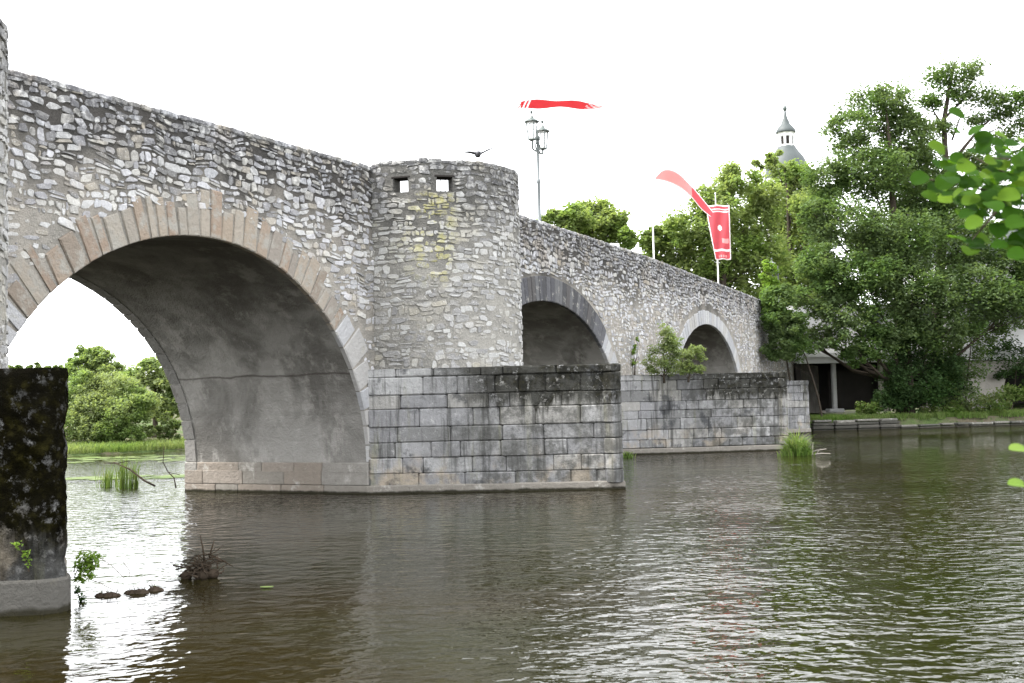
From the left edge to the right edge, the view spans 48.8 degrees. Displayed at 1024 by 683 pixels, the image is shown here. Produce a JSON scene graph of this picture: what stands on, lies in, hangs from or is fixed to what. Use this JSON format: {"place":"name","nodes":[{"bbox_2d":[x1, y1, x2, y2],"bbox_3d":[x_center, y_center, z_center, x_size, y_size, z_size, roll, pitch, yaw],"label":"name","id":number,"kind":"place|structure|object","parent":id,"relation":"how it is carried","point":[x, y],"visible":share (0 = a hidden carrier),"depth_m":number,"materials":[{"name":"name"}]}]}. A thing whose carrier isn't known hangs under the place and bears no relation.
{"place":"outdoors","nodes":[
{"label":"outdoors","id":0,"kind":"place"},
{"bbox_2d":[67,437,185,453],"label":"grass","id":1,"kind":"structure","parent":0,"point":[82,446],"depth_m":54.59,"materials":[{"name":"green plant"}]},
{"bbox_2d":[463,148,492,157],"bbox_3d":[-0.736,-4.135,24.685,0.467,0.206,0.522,-4,-4,40],"label":"bird","id":2,"kind":"object","parent":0,"point":[477,154],"visible":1,"depth_m":24.66},
{"bbox_2d":[0,425,1023,682],"bbox_3d":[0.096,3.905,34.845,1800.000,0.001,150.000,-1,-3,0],"label":"river water","id":3,"kind":"structure","parent":0,"point":[894,555],"depth_m":13.28,"materials":[{"name":"liquid"}]},
{"bbox_2d":[72,550,105,601],"bbox_3d":[-4.698,2.602,12.477,0.350,0.603,0.277,-2,-3,15],"label":"pier plant","id":4,"kind":"object","parent":3,"relation":"on","point":[89,568],"visible":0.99,"depth_m":12.46,"materials":[{"name":"green plant"}]},
{"bbox_2d":[94,471,110,487],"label":"reed clump","id":5,"kind":"object","parent":3,"relation":"on","point":[104,480],"visible":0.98,"depth_m":30.73,"materials":[{"name":"green plant"}]},
{"bbox_2d":[95,589,121,596],"bbox_3d":[-4.570,2.838,12.778,0.329,0.083,0.150,-1,-3,0],"label":"debris","id":6,"kind":"object","parent":3,"relation":"on","point":[107,594],"visible":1,"depth_m":12.74,"materials":[{"name":"brown soil"}]},
{"bbox_2d":[82,557,129,589],"bbox_3d":[-4.634,2.630,12.837,0.595,0.392,0.008,-1,-3,0],"label":"twig","id":7,"kind":"object","parent":6,"relation":"on","point":[115,569],"visible":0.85,"depth_m":12.83,"materials":[{"name":"brown wood"}]},
{"bbox_2d":[102,464,117,486],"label":"reed clump","id":8,"kind":"object","parent":3,"relation":"on","point":[110,477],"visible":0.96,"depth_m":30.74,"materials":[{"name":"green plant"}]},
{"bbox_2d":[112,453,129,488],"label":"reed clump","id":9,"kind":"object","parent":3,"relation":"on","point":[120,483],"visible":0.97,"depth_m":30.13,"materials":[{"name":"green plant"}]},
{"bbox_2d":[65,455,185,479],"bbox_3d":[-14.103,4.640,42.593,5.666,0.006,19.032,0,-3,-22],"label":"floating weed","id":10,"kind":"object","parent":3,"relation":"on","point":[112,460],"visible":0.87,"depth_m":45.72,"materials":[{"name":"green plant"}]},
{"bbox_2d":[107,461,155,486],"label":"branch","id":11,"kind":"object","parent":3,"relation":"on","point":[137,475],"visible":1,"depth_m":29.66,"materials":[{"name":"brown wood"}]},
{"bbox_2d":[127,459,141,488],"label":"reed clump","id":12,"kind":"object","parent":3,"relation":"on","point":[132,484],"visible":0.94,"depth_m":30.14,"materials":[{"name":"green plant"}]},
{"bbox_2d":[123,585,149,593],"bbox_3d":[-4.288,2.834,12.924,0.315,0.092,0.137,-1,-3,0],"label":"debris","id":13,"kind":"object","parent":3,"relation":"on","point":[139,591],"visible":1,"depth_m":12.89,"materials":[{"name":"brown soil"}]},
{"bbox_2d":[148,583,163,591],"bbox_3d":[-4.129,2.838,13.074,0.216,0.091,0.144,-1,-3,0],"label":"debris","id":14,"kind":"object","parent":3,"relation":"on","point":[152,588],"visible":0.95,"depth_m":13.05,"materials":[{"name":"brown soil"}]},
{"bbox_2d":[163,449,178,487],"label":"branch","id":15,"kind":"object","parent":3,"relation":"on","point":[167,470],"visible":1,"depth_m":28.87,"materials":[{"name":"brown wood"}]},
{"bbox_2d":[173,535,232,579],"bbox_3d":[-3.849,2.694,13.976,0.633,0.588,0.548,2,-4,-45],"label":"twig pile","id":16,"kind":"object","parent":3,"relation":"on","point":[201,570],"visible":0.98,"depth_m":13.92,"materials":[{"name":"brown wood"}]},
{"bbox_2d":[622,451,636,457],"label":"grass tuft","id":17,"kind":"object","parent":3,"relation":"on","point":[628,455],"visible":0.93,"depth_m":39.26,"materials":[{"name":"green plant"}]},
{"bbox_2d":[775,427,822,455],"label":"grass tuft","id":18,"kind":"object","parent":3,"relation":"on","point":[795,446],"visible":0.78,"depth_m":37.95,"materials":[{"name":"green plant"}]},
{"bbox_2d":[783,443,829,454],"bbox_3d":[9.921,3.613,38.059,1.557,0.435,0.165,-2,-3,6],"label":"driftwood","id":19,"kind":"object","parent":3,"relation":"on","point":[817,453],"visible":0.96,"depth_m":38.02,"materials":[{"name":"grey wood"}]},
{"bbox_2d":[0,0,1023,378],"label":"sky","id":20,"kind":"structure","parent":0,"point":[690,88],"materials":[{"name":"white"}]},
{"bbox_2d":[65,382,1023,455],"bbox_3d":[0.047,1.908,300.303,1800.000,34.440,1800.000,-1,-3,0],"label":"ground","id":21,"kind":"structure","parent":0,"point":[909,421],"depth_m":62.74,"materials":[{"name":"green plant"}]},
{"bbox_2d":[8,362,128,381],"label":"tree","id":22,"kind":"object","parent":21,"relation":"on","point":[37,364],"visible":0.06,"depth_m":94.96,"materials":[{"name":"green plant"}]},
{"bbox_2d":[62,344,128,414],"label":"tree","id":23,"kind":"object","parent":21,"relation":"on","point":[97,358],"visible":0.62,"depth_m":69.68,"materials":[{"name":"green plant"}]},
{"bbox_2d":[63,368,162,444],"bbox_3d":[-20.924,3.467,56.899,6.478,4.352,3.782,-1,-3,0],"label":"willow","id":24,"kind":"object","parent":21,"relation":"on","point":[102,422],"visible":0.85,"depth_m":56.48,"materials":[{"name":"green plant"}]},
{"bbox_2d":[128,424,156,442],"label":"bush","id":25,"kind":"object","parent":21,"relation":"on","point":[151,432],"visible":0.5,"depth_m":57.30,"materials":[{"name":"green plant"}]},
{"bbox_2d":[113,356,179,437],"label":"tree","id":26,"kind":"object","parent":21,"relation":"on","point":[156,380],"visible":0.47,"depth_m":65.41,"materials":[{"name":"green plant"}]},
{"bbox_2d":[153,411,181,439],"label":"bush","id":27,"kind":"object","parent":21,"relation":"on","point":[172,425],"visible":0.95,"depth_m":58.11,"materials":[{"name":"green plant"}]},
{"bbox_2d":[0,18,826,616],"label":"stone bridge","id":28,"kind":"structure","parent":21,"relation":"on","point":[304,320],"depth_m":26.15,"materials":[{"name":"stone"}]},
{"bbox_2d":[11,540,32,571],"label":"plant","id":29,"kind":"object","parent":28,"relation":"attached to","point":[16,544],"visible":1,"depth_m":11.49,"materials":[{"name":"green plant"}]},
{"bbox_2d":[519,99,523,214],"bbox_3d":[0.438,-6.130,47.087,0.092,8.100,0.092,-3,-3,22],"label":"flagpole","id":30,"kind":"object","parent":28,"relation":"on","point":[522,194],"visible":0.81,"depth_m":47.12,"materials":[{"name":"white metal"}]},
{"bbox_2d":[516,99,604,109],"bbox_3d":[2.011,-9.875,47.279,3.668,0.276,1.300,-1,-3,0],"label":"flag","id":31,"kind":"object","parent":30,"relation":"attached to","point":[546,104],"visible":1,"depth_m":47.26,"materials":[{"name":"red fabric"}]},
{"bbox_2d":[524,110,549,220],"bbox_3d":[0.900,-5.133,37.990,0.490,5.141,1.422,-3,-3,24],"label":"street lamp","id":32,"kind":"object","parent":28,"relation":"on","point":[542,129],"visible":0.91,"depth_m":37.96,"materials":[{"name":"grey metal"}]},
{"bbox_2d":[630,337,638,374],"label":"shrub","id":33,"kind":"object","parent":28,"relation":"attached to","point":[634,349],"visible":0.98,"depth_m":42.50,"materials":[{"name":"green plant"}]},
{"bbox_2d":[650,172,654,258],"bbox_3d":[7.770,-5.220,62.050,0.092,8.245,0.092,-3,-3,22],"label":"flagpole","id":34,"kind":"object","parent":28,"relation":"on","point":[652,218],"visible":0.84,"depth_m":62.09,"materials":[{"name":"white metal"}]},
{"bbox_2d":[655,168,712,216],"bbox_3d":[9.445,-8.162,62.116,3.070,2.682,0.985,-2,-3,11],"label":"flag","id":35,"kind":"object","parent":34,"relation":"attached to","point":[673,177],"visible":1,"depth_m":62.23,"materials":[{"name":"red fabric"}]},
{"bbox_2d":[639,321,683,382],"bbox_3d":[5.421,0.367,41.012,1.675,2.286,1.260,-1,-3,0],"label":"shrub","id":36,"kind":"object","parent":28,"relation":"on","point":[672,342],"visible":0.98,"depth_m":40.94,"materials":[{"name":"green plant"}]},
{"bbox_2d":[671,344,707,381],"bbox_3d":[6.318,0.775,40.663,1.498,1.399,0.774,-1,-3,0],"label":"shrub","id":37,"kind":"object","parent":28,"relation":"on","point":[683,368],"visible":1,"depth_m":40.55,"materials":[{"name":"green plant"}]},
{"bbox_2d":[715,193,718,282],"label":"flagpole","id":38,"kind":"object","parent":28,"relation":"on","point":[717,260],"visible":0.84,"depth_m":73.54,"materials":[{"name":"white metal"}]},
{"bbox_2d":[707,205,730,259],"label":"banner","id":39,"kind":"object","parent":38,"relation":"attached to","point":[719,222],"visible":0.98,"depth_m":73.61,"materials":[{"name":"red fabric"}]},
{"bbox_2d":[770,258,779,301],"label":"street lamp","id":40,"kind":"object","parent":28,"relation":"on","point":[775,273],"visible":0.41,"depth_m":68.83,"materials":[{"name":"grey metal"}]},
{"bbox_2d":[536,195,637,249],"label":"maple tree","id":41,"kind":"object","parent":21,"relation":"on","point":[594,219],"visible":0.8,"depth_m":81.15,"materials":[{"name":"green plant"}]},
{"bbox_2d":[635,224,675,262],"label":"maple tree","id":42,"kind":"object","parent":21,"relation":"on","point":[645,242],"visible":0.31,"depth_m":84.71,"materials":[{"name":"green plant"}]},
{"bbox_2d":[647,160,796,299],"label":"maple tree","id":43,"kind":"object","parent":21,"relation":"on","point":[750,252],"visible":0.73,"depth_m":83.76,"materials":[{"name":"green plant"}]},
{"bbox_2d":[757,259,790,380],"bbox_3d":[14.386,0.118,61.689,2.450,9.249,1.185,1,-4,-36],"label":"sapling","id":44,"kind":"object","parent":21,"relation":"on","point":[771,267],"visible":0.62,"depth_m":61.61,"materials":[{"name":"green plant"}]},
{"bbox_2d":[758,98,819,283],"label":"church tower","id":45,"kind":"structure","parent":21,"relation":"on","point":[785,131],"depth_m":180.63,"materials":[{"name":"stone"}]},
{"bbox_2d":[758,282,822,415],"bbox_3d":[15.185,0.724,60.557,4.363,7.899,2.603,-1,-3,-12],"label":"tree","id":46,"kind":"object","parent":21,"relation":"on","point":[781,316],"visible":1,"depth_m":60.13,"materials":[{"name":"green plant"}]},
{"bbox_2d":[750,149,845,305],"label":"maple tree","id":47,"kind":"object","parent":21,"relation":"on","point":[788,175],"visible":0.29,"depth_m":90.36,"materials":[{"name":"green plant"}]},
{"bbox_2d":[855,399,884,414],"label":"bush","id":48,"kind":"object","parent":21,"relation":"on","point":[871,409],"visible":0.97,"depth_m":63.13,"materials":[{"name":"green plant"}]},
{"bbox_2d":[785,78,1023,413],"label":"alder tree","id":49,"kind":"object","parent":21,"relation":"on","point":[886,257],"visible":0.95,"depth_m":62.69,"materials":[{"name":"green plant"}]},
{"bbox_2d":[788,229,1023,412],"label":"riverside building","id":50,"kind":"structure","parent":21,"relation":"on","point":[842,388],"depth_m":69.15,"materials":[{"name":"white paint"}]},
{"bbox_2d":[810,408,1023,422],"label":"grass","id":51,"kind":"structure","parent":21,"relation":"on","point":[1014,412],"depth_m":62.67,"materials":[{"name":"green plant"}]},
{"bbox_2d":[811,418,1023,431],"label":"bank wall","id":52,"kind":"structure","parent":21,"relation":"on","point":[877,424],"depth_m":61.22,"materials":[{"name":"grey concrete"}]},
{"bbox_2d":[870,274,973,413],"bbox_3d":[23.134,0.067,63.987,6.186,9.019,4.245,-1,-3,0],"label":"ivy bush","id":53,"kind":"object","parent":21,"relation":"on","point":[898,392],"visible":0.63,"depth_m":63.39,"materials":[{"name":"green plant"}]},
{"bbox_2d":[916,398,964,416],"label":"bush","id":54,"kind":"object","parent":21,"relation":"on","point":[955,408],"visible":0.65,"depth_m":64.03,"materials":[{"name":"green plant"}]},
{"bbox_2d":[896,53,1023,394],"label":"alder tree","id":55,"kind":"object","parent":21,"relation":"on","point":[995,100],"visible":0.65,"depth_m":68.52,"materials":[{"name":"green plant"}]},
{"bbox_2d":[936,311,1015,404],"bbox_3d":[26.328,1.264,64.903,4.888,6.566,3.297,-1,-3,0],"label":"bush","id":56,"kind":"object","parent":21,"relation":"on","point":[993,340],"visible":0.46,"depth_m":64.51,"materials":[{"name":"green plant"}]},
{"bbox_2d":[958,387,1012,414],"bbox_3d":[26.819,3.609,64.223,2.924,2.019,2.915,-4,-4,41],"label":"bush","id":57,"kind":"object","parent":21,"relation":"on","point":[988,403],"visible":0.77,"depth_m":63.87,"materials":[{"name":"green plant"}]},
{"bbox_2d":[983,335,1023,408],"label":"bush","id":58,"kind":"object","parent":21,"relation":"on","point":[1011,371],"visible":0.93,"depth_m":67.60,"materials":[{"name":"green plant"}]},
{"bbox_2d":[994,382,1023,409],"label":"bush","id":59,"kind":"object","parent":21,"relation":"on","point":[1011,391],"visible":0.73,"depth_m":65.81,"materials":[{"name":"green plant"}]},
{"bbox_2d":[910,107,1023,260],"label":"leafy branch","id":60,"kind":"object","parent":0,"point":[995,196],"visible":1,"depth_m":3.57,"materials":[{"name":"green plant"}]},
{"bbox_2d":[1008,443,1023,486],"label":"leaf twig","id":61,"kind":"object","parent":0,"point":[1016,481],"visible":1,"depth_m":3.19,"materials":[{"name":"green plant"}]}
]}

